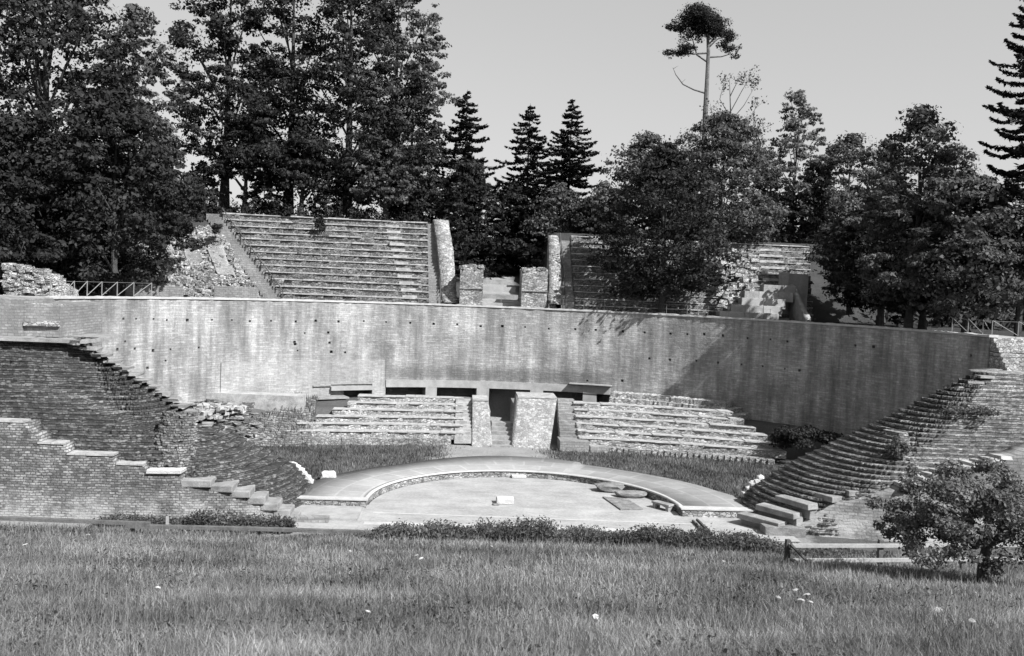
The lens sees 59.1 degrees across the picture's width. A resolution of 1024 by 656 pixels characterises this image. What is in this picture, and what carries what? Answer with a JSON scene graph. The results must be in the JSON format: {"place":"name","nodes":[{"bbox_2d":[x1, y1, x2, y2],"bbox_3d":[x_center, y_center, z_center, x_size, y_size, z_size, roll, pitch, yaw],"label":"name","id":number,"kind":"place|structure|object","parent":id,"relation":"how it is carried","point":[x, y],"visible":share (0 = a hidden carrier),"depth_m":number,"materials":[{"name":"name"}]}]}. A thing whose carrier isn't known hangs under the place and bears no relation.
{"place":"outdoors","nodes":[
{"label":"outdoors","id":0,"kind":"place"},
{"bbox_2d":[261,127,347,216],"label":"broadleaf tree","id":1,"kind":"object","parent":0,"point":[296,164],"visible":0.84,"depth_m":112.69,"materials":[{"name":"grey plant"}]},
{"bbox_2d":[0,210,1023,655],"bbox_3d":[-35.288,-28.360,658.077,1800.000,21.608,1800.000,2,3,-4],"label":"ground","id":2,"kind":"structure","parent":0,"point":[830,310],"depth_m":84.14,"materials":[{"name":"soil"}]},
{"bbox_2d":[0,263,78,295],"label":"rubble wall","id":3,"kind":"structure","parent":2,"relation":"on","point":[23,280],"depth_m":70.91,"materials":[{"name":"stone"}]},
{"bbox_2d":[0,295,101,351],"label":"end wall","id":4,"kind":"structure","parent":2,"relation":"on","point":[35,316],"depth_m":61.61,"materials":[{"name":"brick"},{"name":"pale stone"}]},
{"bbox_2d":[0,113,112,294],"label":"broadleaf tree","id":5,"kind":"object","parent":2,"relation":"on","point":[51,252],"visible":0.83,"depth_m":73.94,"materials":[{"name":"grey plant"}]},
{"bbox_2d":[0,0,179,248],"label":"broadleaf tree","id":6,"kind":"object","parent":2,"relation":"on","point":[44,102],"visible":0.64,"depth_m":76.99,"materials":[{"name":"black plant"}]},
{"bbox_2d":[21,88,213,295],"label":"broadleaf tree","id":7,"kind":"object","parent":2,"relation":"on","point":[138,220],"visible":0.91,"depth_m":76.54,"materials":[{"name":"black plant"}]},
{"bbox_2d":[50,3,191,294],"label":"broadleaf tree","id":8,"kind":"object","parent":2,"relation":"on","point":[135,13],"visible":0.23,"depth_m":85.97,"materials":[{"name":"grey plant"}]},
{"bbox_2d":[0,418,273,520],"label":"facade wall","id":9,"kind":"structure","parent":2,"relation":"on","point":[43,473],"depth_m":52.70,"materials":[{"name":"brick"},{"name":"pale stone"}]},
{"bbox_2d":[125,284,182,296],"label":"terrace wall","id":10,"kind":"structure","parent":2,"relation":"on","point":[171,291],"depth_m":79.30,"materials":[{"name":"stone"}]},
{"bbox_2d":[0,336,310,507],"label":"stepped bank","id":11,"kind":"structure","parent":2,"relation":"on","point":[86,397],"depth_m":57.45,"materials":[{"name":"stone"}]},
{"bbox_2d":[0,333,122,343],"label":"top slab","id":12,"kind":"structure","parent":11,"relation":"on","point":[103,337],"depth_m":60.30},
{"bbox_2d":[152,411,199,467],"bbox_3d":[-20.581,6.732,55.042,2.902,3.085,3.418,2,3,-4],"label":"masonry stump","id":13,"kind":"object","parent":11,"relation":"on","point":[173,429],"visible":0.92,"depth_m":54.84,"materials":[{"name":"grey stone"}]},
{"bbox_2d":[187,399,266,444],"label":"tumbled slabs","id":14,"kind":"structure","parent":11,"relation":"on","point":[240,426],"depth_m":76.73,"materials":[{"name":"grey stone"}]},
{"bbox_2d":[195,402,246,419],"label":"pale stones","id":15,"kind":"object","parent":14,"relation":"on","point":[216,410],"visible":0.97,"depth_m":77.50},
{"bbox_2d":[76,225,262,298],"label":"ruined slope","id":16,"kind":"structure","parent":2,"relation":"on","point":[218,263],"depth_m":97.38,"materials":[{"name":"stone"}]},
{"bbox_2d":[131,131,218,259],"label":"broadleaf tree","id":17,"kind":"object","parent":2,"relation":"on","point":[185,230],"visible":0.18,"depth_m":89.91,"materials":[{"name":"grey plant"}]},
{"bbox_2d":[89,507,299,534],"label":"wall foot weeds","id":18,"kind":"object","parent":2,"relation":"on","point":[202,518],"depth_m":51.98,"materials":[{"name":"plant"}]},
{"bbox_2d":[0,516,392,536],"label":"log barrier","id":19,"kind":"object","parent":2,"relation":"on","point":[132,525],"visible":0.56,"depth_m":31.02,"materials":[{"name":"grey wood"}]},
{"bbox_2d":[171,160,233,214],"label":"understorey tree","id":20,"kind":"object","parent":2,"relation":"on","point":[202,167],"visible":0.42,"depth_m":112.78,"materials":[{"name":"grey plant"}]},
{"bbox_2d":[214,285,257,297],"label":"terrace wall","id":21,"kind":"structure","parent":2,"relation":"on","point":[228,291],"depth_m":88.07,"materials":[{"name":"concrete"}]},
{"bbox_2d":[181,476,300,522],"bbox_3d":[-16.270,10.312,54.551,6.955,2.659,1.869,2,3,-12],"label":"block stair","id":22,"kind":"object","parent":2,"relation":"on","point":[264,500],"visible":0.91,"depth_m":54.10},
{"bbox_2d":[206,214,283,298],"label":"stair flight","id":23,"kind":"object","parent":2,"relation":"on","point":[250,266],"visible":0.73,"depth_m":100.49,"materials":[{"name":"concrete"}]},
{"bbox_2d":[213,391,305,410],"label":"pale wall","id":24,"kind":"structure","parent":2,"relation":"on","point":[268,401],"depth_m":81.73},
{"bbox_2d":[227,170,295,216],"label":"understorey tree","id":25,"kind":"object","parent":2,"relation":"on","point":[256,187],"visible":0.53,"depth_m":113.93,"materials":[{"name":"grey plant"}]},
{"bbox_2d":[245,398,315,446],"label":"curved flank","id":26,"kind":"object","parent":2,"relation":"on","point":[293,440],"visible":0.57,"depth_m":79.16,"materials":[{"name":"grey stone"}]},
{"bbox_2d":[248,391,317,445],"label":"mound grass","id":27,"kind":"structure","parent":2,"relation":"on","point":[315,398],"depth_m":80.08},
{"bbox_2d":[280,505,362,522],"bbox_3d":[-11.854,11.594,56.471,4.616,0.453,3.710,2,3,-4],"label":"stage apron","id":28,"kind":"object","parent":2,"relation":"on","point":[318,513],"visible":0.64,"depth_m":56.38,"materials":[{"name":"stone"}]},
{"bbox_2d":[222,212,428,302],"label":"seat block","id":29,"kind":"structure","parent":2,"relation":"on","point":[347,258],"depth_m":102.17,"materials":[{"name":"stone"}]},
{"bbox_2d":[304,167,374,218],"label":"understorey tree","id":30,"kind":"object","parent":2,"relation":"on","point":[335,189],"visible":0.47,"depth_m":115.97,"materials":[{"name":"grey plant"}]},
{"bbox_2d":[286,436,450,445],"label":"base wall","id":31,"kind":"structure","parent":2,"relation":"on","point":[339,440],"depth_m":79.24,"materials":[{"name":"stone"}]},
{"bbox_2d":[286,394,463,439],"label":"seat block","id":32,"kind":"structure","parent":2,"relation":"on","point":[400,416],"depth_m":81.98,"materials":[{"name":"stone"}]},
{"bbox_2d":[344,140,429,220],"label":"broadleaf tree","id":33,"kind":"object","parent":2,"relation":"on","point":[368,181],"visible":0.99,"depth_m":112.93,"materials":[{"name":"grey plant"}]},
{"bbox_2d":[385,224,416,302],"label":"stair flight","id":34,"kind":"object","parent":2,"relation":"on","point":[405,282],"visible":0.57,"depth_m":101.19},
{"bbox_2d":[354,76,463,221],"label":"broadleaf tree","id":35,"kind":"object","parent":2,"relation":"on","point":[422,151],"visible":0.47,"depth_m":116.37,"materials":[{"name":"grey plant"}]},
{"bbox_2d":[15,195,820,278],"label":"undergrowth","id":36,"kind":"object","parent":2,"relation":"on","point":[784,238],"visible":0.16,"depth_m":113.93,"materials":[{"name":"black plant"}]},
{"bbox_2d":[151,0,309,209],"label":"broadleaf tree","id":37,"kind":"object","parent":36,"relation":"on","point":[182,38],"visible":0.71,"depth_m":113.45,"materials":[{"name":"grey plant"}]},
{"bbox_2d":[190,113,287,210],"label":"broadleaf tree","id":38,"kind":"object","parent":36,"relation":"on","point":[254,130],"visible":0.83,"depth_m":112.06,"materials":[{"name":"grey plant"}]},
{"bbox_2d":[211,0,374,214],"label":"broadleaf tree","id":39,"kind":"object","parent":36,"relation":"on","point":[280,13],"visible":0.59,"depth_m":115.62,"materials":[{"name":"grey plant"}]},
{"bbox_2d":[252,0,426,214],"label":"broadleaf tree","id":40,"kind":"object","parent":36,"relation":"on","point":[347,61],"visible":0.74,"depth_m":113.79,"materials":[{"name":"grey plant"}]},
{"bbox_2d":[323,0,464,213],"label":"broadleaf tree","id":41,"kind":"object","parent":36,"relation":"on","point":[393,89],"visible":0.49,"depth_m":118.63,"materials":[{"name":"grey plant"}]},
{"bbox_2d":[662,0,741,212],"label":"umbrella pine","id":42,"kind":"object","parent":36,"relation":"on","point":[700,21],"visible":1,"depth_m":121.20,"materials":[{"name":"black plant"}]},
{"bbox_2d":[392,175,454,223],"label":"understorey tree","id":43,"kind":"object","parent":2,"relation":"on","point":[424,201],"visible":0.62,"depth_m":114.04,"materials":[{"name":"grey plant"}]},
{"bbox_2d":[427,224,441,303],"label":"stair flight","id":44,"kind":"object","parent":2,"relation":"on","point":[433,283],"visible":0.59,"depth_m":101.37,"materials":[{"name":"stone"}]},
{"bbox_2d":[433,219,457,303],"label":"flank wall","id":45,"kind":"structure","parent":2,"relation":"on","point":[444,250],"depth_m":101.33,"materials":[{"name":"stone"}]},
{"bbox_2d":[454,398,471,443],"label":"stair flight","id":46,"kind":"object","parent":2,"relation":"on","point":[466,415],"visible":0.83,"depth_m":82.66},
{"bbox_2d":[459,264,484,304],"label":"stone pillar","id":47,"kind":"structure","parent":2,"relation":"on","point":[471,280],"depth_m":96.01,"materials":[{"name":"stone"}]},
{"bbox_2d":[422,90,525,267],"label":"spruce tree","id":48,"kind":"object","parent":2,"relation":"on","point":[465,125],"visible":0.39,"depth_m":118.96,"materials":[{"name":"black plant"}]},
{"bbox_2d":[429,157,526,279],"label":"understorey tree","id":49,"kind":"object","parent":2,"relation":"on","point":[469,170],"visible":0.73,"depth_m":113.27,"materials":[{"name":"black plant"}]},
{"bbox_2d":[471,395,491,446],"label":"flank pier","id":50,"kind":"structure","parent":2,"relation":"on","point":[481,436],"depth_m":82.42,"materials":[{"name":"stone"}]},
{"bbox_2d":[482,279,519,306],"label":"stair flight","id":51,"kind":"object","parent":2,"relation":"on","point":[501,289],"visible":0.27,"depth_m":106.96,"materials":[{"name":"concrete"}]},
{"bbox_2d":[491,420,512,447],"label":"stair flight","id":52,"kind":"object","parent":2,"relation":"on","point":[501,433],"visible":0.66,"depth_m":82.57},
{"bbox_2d":[470,181,542,274],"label":"understorey tree","id":53,"kind":"object","parent":2,"relation":"on","point":[508,196],"visible":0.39,"depth_m":119.35,"materials":[{"name":"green plant"}]},
{"bbox_2d":[0,521,1023,655],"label":"meadow grass","id":54,"kind":"structure","parent":2,"relation":"on","point":[649,562],"depth_m":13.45,"materials":[{"name":"plant"}]},
{"bbox_2d":[0,152,1023,330],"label":"wood","id":55,"kind":"object","parent":2,"relation":"on","point":[937,321],"visible":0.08,"depth_m":95.74,"materials":[{"name":"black plant"}]},
{"bbox_2d":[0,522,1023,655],"bbox_3d":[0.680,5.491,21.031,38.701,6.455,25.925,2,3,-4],"label":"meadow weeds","id":56,"kind":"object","parent":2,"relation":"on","point":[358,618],"visible":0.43,"depth_m":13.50,"materials":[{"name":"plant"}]},
{"bbox_2d":[14,296,1023,444],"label":"curved wall","id":57,"kind":"structure","parent":2,"relation":"on","point":[842,378],"depth_m":87.47,"materials":[{"name":"concrete"}]},
{"bbox_2d":[470,103,569,277],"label":"spruce tree","id":58,"kind":"object","parent":2,"relation":"on","point":[534,150],"visible":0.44,"depth_m":121.45,"materials":[{"name":"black plant"}]},
{"bbox_2d":[259,443,783,497],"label":"pit turf","id":59,"kind":"structure","parent":2,"relation":"on","point":[364,452],"depth_m":74.39,"materials":[{"name":"plant"}]},
{"bbox_2d":[296,456,755,517],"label":"orchestra walk","id":60,"kind":"structure","parent":2,"relation":"on","point":[363,487],"depth_m":66.79,"materials":[{"name":"stone"}]},
{"bbox_2d":[510,392,556,448],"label":"flank pier","id":61,"kind":"structure","parent":2,"relation":"on","point":[532,416],"depth_m":82.81,"materials":[{"name":"stone"}]},
{"bbox_2d":[519,267,547,307],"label":"stone pillar","id":62,"kind":"structure","parent":2,"relation":"on","point":[533,286],"depth_m":96.44,"materials":[{"name":"stone"}]},
{"bbox_2d":[547,235,560,308],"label":"flank wall","id":63,"kind":"structure","parent":2,"relation":"on","point":[554,274],"depth_m":97.82,"materials":[{"name":"stone"}]},
{"bbox_2d":[518,182,602,267],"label":"understorey tree","id":64,"kind":"object","parent":2,"relation":"on","point":[546,205],"visible":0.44,"depth_m":115.94,"materials":[{"name":"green plant"}]},
{"bbox_2d":[517,98,607,264],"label":"spruce tree","id":65,"kind":"object","parent":2,"relation":"on","point":[571,169],"visible":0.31,"depth_m":124.15,"materials":[{"name":"black plant"}]},
{"bbox_2d":[556,398,577,437],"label":"stair flight","id":66,"kind":"object","parent":2,"relation":"on","point":[565,408],"visible":0.88,"depth_m":83.97,"materials":[{"name":"stone"}]},
{"bbox_2d":[559,241,574,308],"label":"stair flight","id":67,"kind":"object","parent":2,"relation":"on","point":[568,272],"visible":0.55,"depth_m":100.99,"materials":[{"name":"stone"}]},
{"bbox_2d":[557,436,608,452],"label":"masonry block","id":68,"kind":"structure","parent":2,"relation":"on","point":[565,444],"depth_m":79.76,"materials":[{"name":"stone"}]},
{"bbox_2d":[351,515,896,557],"bbox_3d":[4.442,8.075,33.408,21.538,3.296,5.624,2,3,0],"label":"weed strip","id":69,"kind":"object","parent":2,"relation":"on","point":[702,536],"visible":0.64,"depth_m":31.31,"materials":[{"name":"plant"}]},
{"bbox_2d":[579,130,704,241],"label":"broadleaf tree","id":70,"kind":"object","parent":2,"relation":"on","point":[634,151],"visible":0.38,"depth_m":110.72,"materials":[{"name":"grey plant"}]},
{"bbox_2d":[572,141,741,312],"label":"broadleaf tree","id":71,"kind":"object","parent":2,"relation":"on","point":[694,267],"visible":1,"depth_m":93.73,"materials":[{"name":"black plant"}]},
{"bbox_2d":[589,446,774,464],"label":"base wall","id":72,"kind":"structure","parent":2,"relation":"on","point":[693,454],"depth_m":79.23,"materials":[{"name":"stone"}]},
{"bbox_2d":[572,401,786,458],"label":"seat block","id":73,"kind":"structure","parent":72,"relation":"on","point":[723,431],"depth_m":82.20,"materials":[{"name":"stone"}]},
{"bbox_2d":[609,390,750,420],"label":"wall foot ledge","id":74,"kind":"object","parent":73,"relation":"on","point":[636,398],"depth_m":89.34,"materials":[{"name":"stone"}]},
{"bbox_2d":[569,236,812,321],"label":"seat block","id":75,"kind":"structure","parent":2,"relation":"on","point":[590,282],"depth_m":101.18,"materials":[{"name":"stone"}]},
{"bbox_2d":[642,109,811,243],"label":"broadleaf tree","id":76,"kind":"object","parent":2,"relation":"on","point":[725,124],"visible":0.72,"depth_m":108.10,"materials":[{"name":"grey plant"}]},
{"bbox_2d":[713,248,759,310],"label":"broken tiers","id":77,"kind":"object","parent":2,"relation":"on","point":[738,271],"visible":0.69,"depth_m":99.93,"materials":[{"name":"stone"}]},
{"bbox_2d":[716,285,795,319],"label":"block stair","id":78,"kind":"object","parent":2,"relation":"on","point":[764,300],"visible":0.94,"depth_m":94.35,"materials":[{"name":"stone"}]},
{"bbox_2d":[722,151,798,234],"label":"broadleaf tree","id":79,"kind":"object","parent":2,"relation":"on","point":[771,192],"visible":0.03,"depth_m":123.98,"materials":[{"name":"grey plant"}]},
{"bbox_2d":[736,192,797,242],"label":"understorey tree","id":80,"kind":"object","parent":2,"relation":"on","point":[787,217],"visible":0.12,"depth_m":118.73,"materials":[{"name":"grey plant"}]},
{"bbox_2d":[758,248,788,319],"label":"stair flight","id":81,"kind":"object","parent":2,"relation":"on","point":[771,267],"visible":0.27,"depth_m":104.96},
{"bbox_2d":[760,523,805,536],"bbox_3d":[16.957,12.650,56.533,2.651,0.607,0.924,2,3,-1],"label":"stone block","id":82,"kind":"object","parent":2,"relation":"on","point":[787,530],"visible":0.98,"depth_m":56.08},
{"bbox_2d":[778,272,808,313],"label":"gate pier","id":83,"kind":"structure","parent":2,"relation":"on","point":[800,281],"depth_m":98.15,"materials":[{"name":"concrete"}]},
{"bbox_2d":[752,87,837,233],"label":"broadleaf tree","id":84,"kind":"object","parent":2,"relation":"on","point":[803,110],"visible":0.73,"depth_m":120.05,"materials":[{"name":"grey plant"}]},
{"bbox_2d":[737,488,860,528],"bbox_3d":[18.376,11.581,57.789,7.551,3.120,3.165,2,3,-4],"label":"block stair","id":85,"kind":"object","parent":2,"relation":"on","point":[774,515],"visible":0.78,"depth_m":57.12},
{"bbox_2d":[788,284,810,321],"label":"flank wall","id":86,"kind":"structure","parent":2,"relation":"on","point":[798,311],"depth_m":94.87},
{"bbox_2d":[768,424,843,449],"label":"shrub","id":87,"kind":"object","parent":2,"relation":"on","point":[785,435],"visible":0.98,"depth_m":77.70,"materials":[{"name":"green plant"}]},
{"bbox_2d":[777,158,836,242],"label":"broadleaf tree","id":88,"kind":"object","parent":2,"relation":"on","point":[786,200],"visible":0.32,"depth_m":118.52,"materials":[{"name":"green plant"}]},
{"bbox_2d":[791,130,897,245],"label":"broadleaf tree","id":89,"kind":"object","parent":2,"relation":"on","point":[852,142],"visible":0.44,"depth_m":114.31,"materials":[{"name":"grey plant"}]},
{"bbox_2d":[805,192,889,314],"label":"broadleaf tree","id":90,"kind":"object","parent":2,"relation":"on","point":[844,208],"visible":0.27,"depth_m":97.01,"materials":[{"name":"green plant"}]},
{"bbox_2d":[804,180,920,325],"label":"broadleaf tree","id":91,"kind":"object","parent":2,"relation":"on","point":[838,277],"visible":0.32,"depth_m":91.64,"materials":[{"name":"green plant"}]},
{"bbox_2d":[740,368,1023,535],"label":"stepped bank","id":92,"kind":"structure","parent":2,"relation":"on","point":[862,462],"depth_m":59.77,"materials":[{"name":"grey stone"}]},
{"bbox_2d":[884,435,912,460],"bbox_3d":[24.667,7.652,57.752,1.554,1.773,1.545,2,3,-4],"label":"shrub","id":93,"kind":"object","parent":92,"relation":"on","point":[896,448],"visible":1,"depth_m":57.50,"materials":[{"name":"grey plant"}]},
{"bbox_2d":[938,405,1001,416],"bbox_3d":[30.244,5.450,59.691,3.470,0.795,2.680,3,3,3],"label":"shrub","id":94,"kind":"object","parent":92,"relation":"on","point":[982,412],"visible":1,"depth_m":59.47,"materials":[{"name":"plant"}]},
{"bbox_2d":[853,138,917,222],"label":"broadleaf tree","id":95,"kind":"object","parent":2,"relation":"on","point":[885,143],"visible":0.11,"depth_m":121.42,"materials":[{"name":"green plant"}]},
{"bbox_2d":[784,539,1023,568],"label":"rail fence","id":96,"kind":"object","parent":2,"relation":"on","point":[880,545],"visible":0.56,"depth_m":25.67,"materials":[{"name":"grey wood"}]},
{"bbox_2d":[839,199,984,329],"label":"broadleaf tree","id":97,"kind":"object","parent":2,"relation":"on","point":[893,304],"visible":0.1,"depth_m":81.34,"materials":[{"name":"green plant"}]},
{"bbox_2d":[801,442,1023,542],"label":"facade wall","id":98,"kind":"structure","parent":2,"relation":"on","point":[858,516],"depth_m":56.27,"materials":[{"name":"stone"}]},
{"bbox_2d":[841,103,985,327],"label":"broadleaf tree","id":99,"kind":"object","parent":2,"relation":"on","point":[922,120],"visible":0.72,"depth_m":78.35,"materials":[{"name":"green plant"}]},
{"bbox_2d":[858,171,1023,332],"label":"broadleaf tree","id":100,"kind":"object","parent":2,"relation":"on","point":[969,296],"visible":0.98,"depth_m":72.82,"materials":[{"name":"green plant"}]},
{"bbox_2d":[862,457,1023,583],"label":"fruit tree","id":101,"kind":"object","parent":2,"relation":"on","point":[1001,501],"visible":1,"depth_m":21.23,"materials":[{"name":"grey plant"}]},
{"bbox_2d":[906,142,986,239],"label":"broadleaf tree","id":102,"kind":"object","parent":2,"relation":"on","point":[958,152],"visible":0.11,"depth_m":113.43,"materials":[{"name":"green plant"}]},
{"bbox_2d":[942,0,1023,336],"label":"larch tree","id":103,"kind":"object","parent":2,"relation":"on","point":[1013,187],"visible":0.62,"depth_m":74.50,"materials":[{"name":"black plant"}]},
{"bbox_2d":[989,337,1023,370],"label":"end wall","id":104,"kind":"structure","parent":2,"relation":"on","point":[1006,354],"depth_m":66.97,"materials":[{"name":"stone"}]},
{"bbox_2d":[0,0,1023,236],"label":"sky","id":105,"kind":"structure","parent":0,"point":[861,63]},
{"bbox_2d":[295,477,800,541],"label":"orchestra floor","id":106,"kind":"structure","parent":0,"point":[557,500],"depth_m":60.41,"materials":[{"name":"stone"}]},
{"bbox_2d":[373,512,689,523],"bbox_3d":[1.270,12.163,57.820,20.845,0.001,0.220,2,3,-1],"label":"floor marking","id":107,"kind":"object","parent":106,"relation":"on","point":[527,517],"visible":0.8,"depth_m":57.82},
{"bbox_2d":[602,496,642,509],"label":"stone slab","id":108,"kind":"structure","parent":106,"relation":"on","point":[623,504],"depth_m":62.34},
{"bbox_2d":[699,65,773,198],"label":"bare tree","id":109,"kind":"object","parent":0,"point":[738,80],"visible":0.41,"depth_m":118.23,"materials":[{"name":"grey plant"}]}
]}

